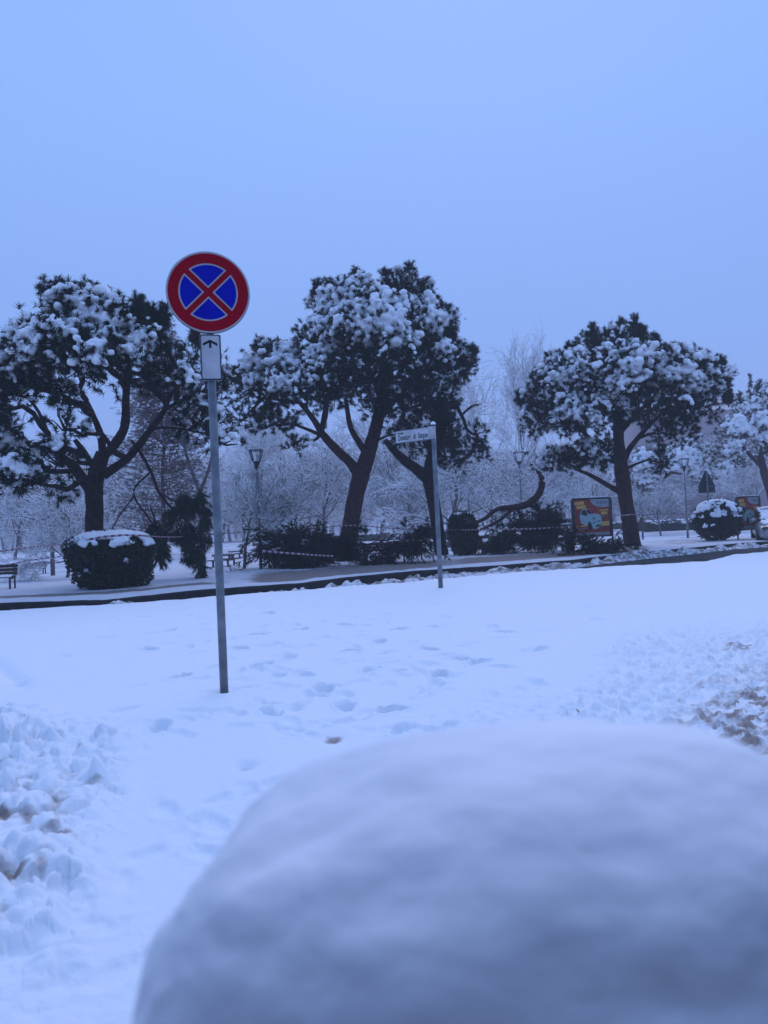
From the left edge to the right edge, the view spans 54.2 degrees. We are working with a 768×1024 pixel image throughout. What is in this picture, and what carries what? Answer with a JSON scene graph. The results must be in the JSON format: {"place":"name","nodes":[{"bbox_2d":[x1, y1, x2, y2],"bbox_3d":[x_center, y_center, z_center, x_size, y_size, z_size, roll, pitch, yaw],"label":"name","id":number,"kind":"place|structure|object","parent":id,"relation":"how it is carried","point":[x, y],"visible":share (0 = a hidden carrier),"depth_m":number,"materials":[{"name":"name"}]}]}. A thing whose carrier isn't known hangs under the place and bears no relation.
{"place":"outdoors","nodes":[
{"label":"outdoors","id":0,"kind":"place"},
{"bbox_2d":[11,555,63,563],"bbox_3d":[-10.089,1.405,21.012,2.613,0.353,0.494,-2,-1,-22],"label":"barrier tape","id":1,"kind":"object","parent":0,"point":[37,559],"visible":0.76,"depth_m":21.28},
{"bbox_2d":[262,550,332,556],"bbox_3d":[-2.284,1.153,20.860,2.109,0.308,0.496,-2,-1,-28],"label":"barrier tape","id":2,"kind":"object","parent":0,"point":[267,551],"visible":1,"depth_m":20.59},
{"bbox_2d":[0,551,767,1023],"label":"lawn","id":3,"kind":"structure","parent":0,"point":[144,761],"depth_m":5.01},
{"bbox_2d":[166,251,249,692],"bbox_3d":[-1.227,-0.152,5.484,0.600,3.523,0.084,-2,-1,-14],"label":"no stopping sign","id":4,"kind":"object","parent":3,"relation":"on","point":[208,294],"visible":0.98,"depth_m":5.47,"materials":[{"name":"metal"}]},
{"bbox_2d":[395,421,442,587],"bbox_3d":[0.594,0.062,12.967,0.846,3.190,0.134,-3,-2,34],"label":"street name sign","id":5,"kind":"object","parent":3,"relation":"on","point":[417,434],"visible":1,"depth_m":12.76,"materials":[{"name":"metal"}]},
{"bbox_2d":[0,520,767,602],"bbox_3d":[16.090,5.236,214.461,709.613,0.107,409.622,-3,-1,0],"label":"park ground","id":6,"kind":"structure","parent":0,"point":[59,586],"depth_m":22.18,"materials":[{"name":"snow"}]},
{"bbox_2d":[0,484,16,552],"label":"bare tree","id":7,"kind":"object","parent":6,"relation":"on","point":[3,546],"depth_m":128.85,"materials":[{"name":"grey plant"}]},
{"bbox_2d":[0,564,17,588],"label":"park bench","id":8,"kind":"object","parent":6,"relation":"on","point":[11,574],"visible":0.93,"depth_m":19.28,"materials":[{"name":"metal"}]},
{"bbox_2d":[0,459,61,552],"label":"bare tree","id":9,"kind":"object","parent":6,"relation":"on","point":[11,542],"visible":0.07,"depth_m":122.84,"materials":[{"name":"grey plant"}]},
{"bbox_2d":[0,475,66,559],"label":"bare tree","id":10,"kind":"object","parent":6,"relation":"on","point":[8,501],"visible":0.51,"depth_m":59.45,"materials":[{"name":"grey plant"}]},
{"bbox_2d":[20,562,46,573],"bbox_3d":[-13.367,2.183,28.577,0.956,0.506,0.277,-3,-1,-4],"label":"park bench","id":11,"kind":"object","parent":6,"relation":"on","point":[44,567],"visible":0.26,"depth_m":28.67,"materials":[{"name":"wood"}]},
{"bbox_2d":[5,526,74,550],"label":"bare tree","id":12,"kind":"object","parent":6,"relation":"on","point":[30,541],"depth_m":159.08,"materials":[{"name":"grey plant"}]},
{"bbox_2d":[4,462,85,575],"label":"bare tree","id":13,"kind":"object","parent":6,"relation":"on","point":[52,565],"visible":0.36,"depth_m":26.16,"materials":[{"name":"grey plant"}]},
{"bbox_2d":[7,463,106,549],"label":"bare tree","id":14,"kind":"object","parent":6,"relation":"on","point":[60,508],"visible":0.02,"depth_m":120.97,"materials":[{"name":"grey plant"}]},
{"bbox_2d":[0,475,135,581],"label":"bare tree","id":15,"kind":"object","parent":6,"relation":"on","point":[56,537],"visible":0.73,"depth_m":23.73,"materials":[{"name":"grey plant"}]},
{"bbox_2d":[34,450,158,528],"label":"bare tree","id":16,"kind":"object","parent":6,"relation":"on","point":[109,480],"visible":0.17,"depth_m":63.83,"materials":[{"name":"grey plant"}]},
{"bbox_2d":[44,438,149,515],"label":"bare tree","id":17,"kind":"object","parent":6,"relation":"on","point":[106,506],"visible":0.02,"depth_m":114.72,"materials":[{"name":"grey plant"}]},
{"bbox_2d":[74,452,135,535],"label":"bare tree","id":18,"kind":"object","parent":6,"relation":"on","point":[106,513],"visible":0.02,"depth_m":128.90,"materials":[{"name":"grey plant"}]},
{"bbox_2d":[61,528,157,589],"bbox_3d":[-6.453,1.153,17.807,2.217,1.574,2.057,-3,-1,0],"label":"round bush","id":19,"kind":"object","parent":6,"relation":"on","point":[118,562],"visible":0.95,"depth_m":17.20,"materials":[{"name":"green plant"}]},
{"bbox_2d":[0,544,62,551],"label":"barrier tape","id":20,"kind":"object","parent":19,"relation":"attached to","point":[29,547],"visible":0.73,"depth_m":20.96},
{"bbox_2d":[86,534,141,540],"bbox_3d":[-6.033,0.563,16.740,1.185,0.118,0.244,-2,-1,-15],"label":"barrier tape","id":21,"kind":"object","parent":19,"relation":"on","point":[99,537],"visible":1,"depth_m":16.70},
{"bbox_2d":[104,513,131,528],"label":"bare tree","id":22,"kind":"object","parent":6,"relation":"on","point":[114,521],"depth_m":137.33,"materials":[{"name":"grey plant"}]},
{"bbox_2d":[0,272,247,578],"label":"umbrella pine","id":23,"kind":"object","parent":6,"relation":"on","point":[98,326],"visible":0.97,"depth_m":17.02,"materials":[{"name":"green plant"}]},
{"bbox_2d":[57,454,213,549],"bbox_3d":[-16.865,-0.448,51.859,11.039,8.611,9.509,-2,-1,-16],"label":"bare tree","id":24,"kind":"object","parent":6,"relation":"on","point":[131,503],"visible":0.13,"depth_m":51.33,"materials":[{"name":"grey plant"}]},
{"bbox_2d":[105,455,177,531],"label":"bare tree","id":25,"kind":"object","parent":6,"relation":"on","point":[135,509],"visible":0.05,"depth_m":128.49,"materials":[{"name":"grey plant"}]},
{"bbox_2d":[110,452,211,523],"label":"bare tree","id":26,"kind":"object","parent":6,"relation":"on","point":[137,516],"visible":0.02,"depth_m":123.92,"materials":[{"name":"grey plant"}]},
{"bbox_2d":[103,319,228,556],"bbox_3d":[-12.735,-4.246,42.549,7.360,14.027,8.185,-3,-1,0],"label":"rusty conifer","id":27,"kind":"object","parent":6,"relation":"on","point":[153,408],"visible":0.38,"depth_m":41.67,"materials":[{"name":"brown plant"}]},
{"bbox_2d":[155,447,224,535],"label":"bare tree","id":28,"kind":"object","parent":6,"relation":"on","point":[195,465],"depth_m":143.11,"materials":[{"name":"grey plant"}]},
{"bbox_2d":[160,463,236,523],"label":"bare tree","id":29,"kind":"object","parent":6,"relation":"on","point":[208,484],"visible":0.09,"depth_m":121.50,"materials":[{"name":"grey plant"}]},
{"bbox_2d":[155,327,242,571],"bbox_3d":[-5.549,-1.855,22.942,2.832,8.019,2.472,-3,-1,0],"label":"umbrella pine","id":30,"kind":"object","parent":6,"relation":"on","point":[193,337],"visible":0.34,"depth_m":22.69,"materials":[{"name":"green plant"}]},
{"bbox_2d":[142,526,335,537],"bbox_3d":[-4.347,0.588,22.248,1.545,0.178,10.273,-3,-1,22],"label":"barrier tape","id":31,"kind":"object","parent":30,"relation":"attached to","point":[222,533],"visible":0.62,"depth_m":22.34,"materials":[{"name":"plastic"}]},
{"bbox_2d":[185,448,249,541],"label":"bare tree","id":32,"kind":"object","parent":6,"relation":"on","point":[202,467],"visible":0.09,"depth_m":136.42,"materials":[{"name":"grey plant"}]},
{"bbox_2d":[207,552,238,567],"bbox_3d":[-5.904,1.796,27.631,0.885,0.560,1.480,-3,-1,0],"label":"picnic table","id":33,"kind":"object","parent":6,"relation":"on","point":[230,556],"visible":0.62,"depth_m":27.31,"materials":[{"name":"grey wood"}]},
{"bbox_2d":[228,550,243,557],"bbox_3d":[-7.497,2.158,38.084,0.864,0.455,1.480,-3,-1,0],"label":"picnic table","id":34,"kind":"object","parent":6,"relation":"on","point":[232,551],"visible":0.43,"depth_m":37.76,"materials":[{"name":"grey wood"}]},
{"bbox_2d":[228,563,243,570],"bbox_3d":[-4.671,1.790,23.741,0.540,0.353,0.161,-3,-1,0],"label":"broken branch","id":35,"kind":"object","parent":6,"relation":"on","point":[231,567],"visible":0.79,"depth_m":23.73,"materials":[{"name":"brown wood"}]},
{"bbox_2d":[211,464,268,541],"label":"bare tree","id":36,"kind":"object","parent":6,"relation":"on","point":[243,540],"visible":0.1,"depth_m":121.53,"materials":[{"name":"grey plant"}]},
{"bbox_2d":[199,449,290,480],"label":"bare tree","id":37,"kind":"object","parent":6,"relation":"on","point":[230,462],"depth_m":161.69,"materials":[{"name":"grey plant"}]},
{"bbox_2d":[210,463,284,541],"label":"bare tree","id":38,"kind":"object","parent":6,"relation":"on","point":[228,531],"visible":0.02,"depth_m":151.43,"materials":[{"name":"grey plant"}]},
{"bbox_2d":[222,479,272,540],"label":"bare tree","id":39,"kind":"object","parent":6,"relation":"on","point":[237,529],"visible":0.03,"depth_m":168.03,"materials":[{"name":"grey plant"}]},
{"bbox_2d":[249,449,262,568],"bbox_3d":[-4.014,0.032,24.015,0.424,4.049,0.424,-3,-1,0],"label":"street lamp","id":40,"kind":"object","parent":6,"relation":"on","point":[256,463],"visible":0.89,"depth_m":23.99,"materials":[{"name":"metal"}]},
{"bbox_2d":[210,440,321,568],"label":"bare tree","id":41,"kind":"object","parent":6,"relation":"on","point":[288,507],"visible":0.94,"depth_m":24.82,"materials":[{"name":"grey plant"}]},
{"bbox_2d":[219,405,319,536],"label":"bare tree","id":42,"kind":"object","parent":6,"relation":"on","point":[273,442],"visible":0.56,"depth_m":97.00,"materials":[{"name":"grey plant"}]},
{"bbox_2d":[220,455,344,542],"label":"bare tree","id":43,"kind":"object","parent":6,"relation":"on","point":[291,482],"visible":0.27,"depth_m":61.41,"materials":[{"name":"grey plant"}]},
{"bbox_2d":[225,442,354,531],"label":"bare tree","id":44,"kind":"object","parent":6,"relation":"on","point":[309,519],"visible":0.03,"depth_m":148.61,"materials":[{"name":"grey plant"}]},
{"bbox_2d":[264,453,331,523],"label":"bare tree","id":45,"kind":"object","parent":6,"relation":"on","point":[303,482],"visible":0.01,"depth_m":110.68,"materials":[{"name":"grey plant"}]},
{"bbox_2d":[233,516,369,568],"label":"fallen boughs","id":46,"kind":"object","parent":6,"relation":"on","point":[293,539],"visible":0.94,"depth_m":23.31,"materials":[{"name":"green plant"}]},
{"bbox_2d":[258,421,384,537],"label":"bare tree","id":47,"kind":"object","parent":6,"relation":"on","point":[324,474],"visible":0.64,"depth_m":59.47,"materials":[{"name":"grey plant"}]},
{"bbox_2d":[304,452,345,532],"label":"bare tree","id":48,"kind":"object","parent":6,"relation":"on","point":[327,517],"visible":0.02,"depth_m":155.56,"materials":[{"name":"grey plant"}]},
{"bbox_2d":[305,496,370,533],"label":"bare tree","id":49,"kind":"object","parent":6,"relation":"on","point":[314,518],"visible":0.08,"depth_m":157.29,"materials":[{"name":"grey plant"}]},
{"bbox_2d":[225,258,481,561],"bbox_3d":[-1.027,-3.618,25.450,9.482,11.236,5.582,-3,-1,0],"label":"umbrella pine","id":50,"kind":"object","parent":6,"relation":"on","point":[367,314],"visible":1,"depth_m":25.18,"materials":[{"name":"green plant"}]},
{"bbox_2d":[326,467,423,534],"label":"bare tree","id":51,"kind":"object","parent":6,"relation":"on","point":[369,513],"visible":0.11,"depth_m":129.77,"materials":[{"name":"grey plant"}]},
{"bbox_2d":[331,462,430,533],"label":"bare tree","id":52,"kind":"object","parent":6,"relation":"on","point":[374,516],"visible":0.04,"depth_m":151.40,"materials":[{"name":"grey plant"}]},
{"bbox_2d":[363,542,404,561],"bbox_3d":[0.001,1.377,24.707,1.423,0.730,0.413,-3,-1,3],"label":"park bench","id":53,"kind":"object","parent":6,"relation":"on","point":[373,552],"visible":0.09,"depth_m":24.88,"materials":[{"name":"wood"}]},
{"bbox_2d":[331,530,447,540],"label":"clipped hedge","id":54,"kind":"object","parent":6,"relation":"on","point":[371,536],"visible":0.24,"depth_m":74.61,"materials":[{"name":"green plant"}]},
{"bbox_2d":[321,516,465,565],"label":"fallen boughs","id":55,"kind":"object","parent":6,"relation":"on","point":[411,548],"visible":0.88,"depth_m":23.58,"materials":[{"name":"green plant"}]},
{"bbox_2d":[331,398,465,542],"bbox_3d":[0.816,-3.035,55.875,11.256,11.119,11.979,-2,-1,-23],"label":"bare tree","id":56,"kind":"object","parent":6,"relation":"on","point":[384,449],"visible":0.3,"depth_m":55.18,"materials":[{"name":"grey plant"}]},
{"bbox_2d":[342,444,459,539],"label":"bare tree","id":57,"kind":"object","parent":6,"relation":"on","point":[375,486],"visible":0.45,"depth_m":54.13,"materials":[{"name":"grey plant"}]},
{"bbox_2d":[366,457,467,527],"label":"bare tree","id":58,"kind":"object","parent":6,"relation":"on","point":[415,507],"visible":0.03,"depth_m":107.42,"materials":[{"name":"grey plant"}]},
{"bbox_2d":[395,459,466,515],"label":"bare tree","id":59,"kind":"object","parent":6,"relation":"on","point":[440,505],"visible":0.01,"depth_m":117.20,"materials":[{"name":"grey plant"}]},
{"bbox_2d":[383,392,493,554],"bbox_3d":[2.111,-1.353,28.060,4.155,6.539,2.416,-3,-1,0],"label":"umbrella pine","id":60,"kind":"object","parent":6,"relation":"on","point":[451,446],"visible":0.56,"depth_m":28.13,"materials":[{"name":"green plant"}]},
{"bbox_2d":[364,429,532,546],"bbox_3d":[3.707,-1.153,38.718,9.419,7.347,8.114,-4,-7,38],"label":"bare tree","id":61,"kind":"object","parent":6,"relation":"on","point":[451,478],"visible":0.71,"depth_m":38.30,"materials":[{"name":"grey plant"}]},
{"bbox_2d":[446,510,478,554],"bbox_3d":[2.965,0.831,28.096,1.277,1.858,1.187,-3,-1,0],"label":"round bush","id":62,"kind":"object","parent":6,"relation":"on","point":[455,521],"visible":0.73,"depth_m":27.82,"materials":[{"name":"green plant"}]},
{"bbox_2d":[384,360,545,510],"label":"bare tree","id":63,"kind":"object","parent":6,"relation":"on","point":[474,410],"visible":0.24,"depth_m":90.31,"materials":[{"name":"grey plant"}]},
{"bbox_2d":[444,458,502,524],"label":"bare tree","id":64,"kind":"object","parent":6,"relation":"on","point":[473,505],"visible":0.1,"depth_m":129.00,"materials":[{"name":"grey plant"}]},
{"bbox_2d":[460,443,540,527],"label":"bare tree","id":65,"kind":"object","parent":6,"relation":"on","point":[503,451],"visible":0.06,"depth_m":136.78,"materials":[{"name":"grey plant"}]},
{"bbox_2d":[459,449,544,527],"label":"bare tree","id":66,"kind":"object","parent":6,"relation":"on","point":[475,513],"visible":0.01,"depth_m":152.54,"materials":[{"name":"grey plant"}]},
{"bbox_2d":[444,436,570,532],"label":"bare tree","id":67,"kind":"object","parent":6,"relation":"on","point":[547,498],"visible":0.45,"depth_m":55.69,"materials":[{"name":"grey plant"}]},
{"bbox_2d":[452,469,571,555],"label":"fallen boughs","id":68,"kind":"object","parent":6,"relation":"on","point":[504,541],"visible":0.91,"depth_m":27.25,"materials":[{"name":"green plant"}]},
{"bbox_2d":[445,526,571,530],"bbox_3d":[4.476,0.587,27.071,4.711,0.157,1.220,-3,-1,11],"label":"barrier tape","id":69,"kind":"object","parent":68,"relation":"on","point":[506,529],"visible":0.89,"depth_m":26.61,"materials":[{"name":"plastic"}]},
{"bbox_2d":[484,443,543,518],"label":"bare tree","id":70,"kind":"object","parent":6,"relation":"on","point":[525,464],"visible":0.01,"depth_m":148.60,"materials":[{"name":"grey plant"}]},
{"bbox_2d":[513,451,524,526],"bbox_3d":[6.942,-0.735,38.019,0.547,4.609,0.547,-3,-1,0],"label":"street lamp","id":71,"kind":"object","parent":6,"relation":"on","point":[518,462],"visible":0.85,"depth_m":37.99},
{"bbox_2d":[485,322,572,518],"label":"bare tree","id":72,"kind":"object","parent":6,"relation":"on","point":[522,376],"visible":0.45,"depth_m":68.31,"materials":[{"name":"grey plant"}]},
{"bbox_2d":[485,443,597,521],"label":"bare tree","id":73,"kind":"object","parent":6,"relation":"on","point":[565,510],"visible":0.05,"depth_m":111.83,"materials":[{"name":"grey plant"}]},
{"bbox_2d":[513,432,604,530],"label":"bare tree","id":74,"kind":"object","parent":6,"relation":"on","point":[559,479],"visible":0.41,"depth_m":66.74,"materials":[{"name":"grey plant"}]},
{"bbox_2d":[504,436,629,522],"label":"bare tree","id":75,"kind":"object","parent":6,"relation":"on","point":[528,509],"visible":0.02,"depth_m":130.02,"materials":[{"name":"grey plant"}]},
{"bbox_2d":[561,523,572,550],"bbox_3d":[6.094,0.944,24.665,0.420,1.140,0.405,-3,-1,0],"label":"litter bin","id":76,"kind":"object","parent":6,"relation":"on","point":[566,524],"visible":0.34,"depth_m":24.52,"materials":[{"name":"metal"}]},
{"bbox_2d":[544,437,615,502],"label":"bare tree","id":77,"kind":"object","parent":6,"relation":"on","point":[601,488],"visible":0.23,"depth_m":85.47,"materials":[{"name":"grey plant"}]},
{"bbox_2d":[545,447,636,522],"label":"bare tree","id":78,"kind":"object","parent":6,"relation":"on","point":[613,509],"visible":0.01,"depth_m":155.48,"materials":[{"name":"grey plant"}]},
{"bbox_2d":[570,496,613,554],"bbox_3d":[6.742,0.491,24.253,1.354,1.967,0.120,-3,-1,-3],"label":"billboard","id":79,"kind":"object","parent":6,"relation":"on","point":[593,515],"visible":0.92,"depth_m":24.22,"materials":[{"name":"paper"}]},
{"bbox_2d":[541,524,648,557],"bbox_3d":[6.737,1.000,24.083,3.550,1.369,1.876,-3,-1,0],"label":"bush","id":80,"kind":"object","parent":6,"relation":"on","point":[588,544],"visible":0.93,"depth_m":23.98,"materials":[{"name":"green plant"}]},
{"bbox_2d":[589,468,617,502],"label":"bare tree","id":81,"kind":"object","parent":6,"relation":"on","point":[605,495],"visible":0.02,"depth_m":165.60,"materials":[{"name":"grey plant"}]},
{"bbox_2d":[513,311,739,552],"bbox_3d":[9.486,-3.220,27.484,9.043,9.577,5.011,-3,-1,0],"label":"umbrella pine","id":82,"kind":"object","parent":6,"relation":"on","point":[623,365],"visible":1,"depth_m":27.39,"materials":[{"name":"green plant"}]},
{"bbox_2d":[613,513,696,515],"bbox_3d":[9.811,0.080,26.995,2.375,0.128,3.532,-3,-1,28],"label":"barrier tape","id":83,"kind":"object","parent":82,"relation":"attached to","point":[655,514],"visible":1,"depth_m":27.60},
{"bbox_2d":[613,518,693,531],"bbox_3d":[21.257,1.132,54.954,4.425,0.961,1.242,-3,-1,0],"label":"clipped hedge","id":84,"kind":"object","parent":6,"relation":"on","point":[665,526],"visible":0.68,"depth_m":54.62,"materials":[{"name":"green plant"}]},
{"bbox_2d":[610,435,698,519],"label":"bare tree","id":85,"kind":"object","parent":6,"relation":"on","point":[616,495],"visible":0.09,"depth_m":148.62,"materials":[{"name":"grey plant"}]},
{"bbox_2d":[632,471,690,535],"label":"bare tree","id":86,"kind":"object","parent":6,"relation":"on","point":[671,501],"visible":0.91,"depth_m":42.65,"materials":[{"name":"grey plant"}]},
{"bbox_2d":[607,433,720,530],"bbox_3d":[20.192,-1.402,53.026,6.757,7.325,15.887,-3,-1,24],"label":"bare tree","id":87,"kind":"object","parent":6,"relation":"on","point":[698,465],"visible":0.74,"depth_m":47.11,"materials":[{"name":"white plant"}]},
{"bbox_2d":[678,458,689,537],"bbox_3d":[14.687,-0.556,36.482,0.429,4.091,0.429,-3,-1,0],"label":"street lamp","id":88,"kind":"object","parent":6,"relation":"on","point":[686,511],"visible":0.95,"depth_m":36.45,"materials":[{"name":"metal"}]},
{"bbox_2d":[633,429,755,502],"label":"bare tree","id":89,"kind":"object","parent":6,"relation":"on","point":[694,488],"visible":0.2,"depth_m":143.56,"materials":[{"name":"grey plant"}]},
{"bbox_2d":[698,471,714,540],"bbox_3d":[13.456,-0.150,31.122,0.685,3.150,0.107,-3,-1,0],"label":"warning sign","id":90,"kind":"object","parent":6,"relation":"on","point":[706,485],"visible":0.77,"depth_m":31.17,"materials":[{"name":"metal"}]},
{"bbox_2d":[690,497,745,540],"bbox_3d":[13.927,0.346,31.302,2.267,1.935,2.169,-3,-1,0],"label":"round bush","id":91,"kind":"object","parent":6,"relation":"on","point":[717,520],"visible":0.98,"depth_m":30.76,"materials":[{"name":"green plant"}]},
{"bbox_2d":[688,448,767,498],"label":"bare tree","id":92,"kind":"object","parent":6,"relation":"on","point":[748,487],"visible":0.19,"depth_m":131.56,"materials":[{"name":"grey plant"}]},
{"bbox_2d":[693,446,767,495],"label":"bare tree","id":93,"kind":"object","parent":6,"relation":"on","point":[752,475],"visible":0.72,"depth_m":70.27,"materials":[{"name":"grey plant"}]},
{"bbox_2d":[708,372,767,499],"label":"umbrella pine","id":94,"kind":"object","parent":6,"relation":"on","point":[738,424],"visible":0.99,"depth_m":45.36,"materials":[{"name":"white plant"}]},
{"bbox_2d":[735,495,760,539],"bbox_3d":[15.075,0.282,30.986,1.075,1.933,0.120,-3,-1,-3],"label":"billboard","id":95,"kind":"object","parent":6,"relation":"on","point":[749,504],"visible":0.72,"depth_m":30.95,"materials":[{"name":"paper"}]},
{"bbox_2d":[0,0,767,548],"label":"sky","id":96,"kind":"structure","parent":0,"point":[562,165],"materials":[{"name":"blue"}]},
{"bbox_2d":[11,541,766,602],"bbox_3d":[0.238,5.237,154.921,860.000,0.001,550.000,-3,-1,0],"label":"ground","id":97,"kind":"structure","parent":0,"point":[327,579],"depth_m":25.69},
{"bbox_2d":[624,393,767,520],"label":"apartment building","id":98,"kind":"structure","parent":97,"relation":"on","point":[631,433],"depth_m":150.31,"materials":[{"name":"tile"}]},
{"bbox_2d":[687,503,694,512],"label":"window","id":99,"kind":"structure","parent":98,"relation":"in","point":[689,509],"depth_m":149.97,"materials":[{"name":"glass"}]},
{"bbox_2d":[315,547,767,588],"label":"road","id":100,"kind":"structure","parent":0,"point":[707,556],"depth_m":22.37,"materials":[{"name":"asphalt"}]},
{"bbox_2d":[12,572,500,609],"bbox_3d":[3.275,1.364,16.219,24.990,0.394,2.140,-2,-1,-23],"label":"slush","id":101,"kind":"object","parent":100,"relation":"on","point":[410,578],"visible":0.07,"depth_m":14.79,"materials":[{"name":"snow"}]},
{"bbox_2d":[0,541,767,610],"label":"kerb","id":102,"kind":"structure","parent":100,"relation":"on","point":[182,595],"depth_m":16.57,"materials":[{"name":"concrete"}]},
{"bbox_2d":[340,542,767,585],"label":"slush","id":103,"kind":"object","parent":100,"relation":"on","point":[630,555],"visible":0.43,"depth_m":22.42,"materials":[{"name":"snow"}]},
{"bbox_2d":[751,506,767,539],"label":"parked car","id":104,"kind":"object","parent":100,"relation":"on","point":[759,531],"visible":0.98,"depth_m":29.69,"materials":[{"name":"paint"}]},
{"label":"car door","id":105,"kind":"object","parent":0,"visible":0},
{"bbox_2d":[132,718,767,1023],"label":"snow heap","id":106,"kind":"object","parent":105,"relation":"on","point":[568,871],"visible":1,"depth_m":0.44,"materials":[{"name":"snow"}]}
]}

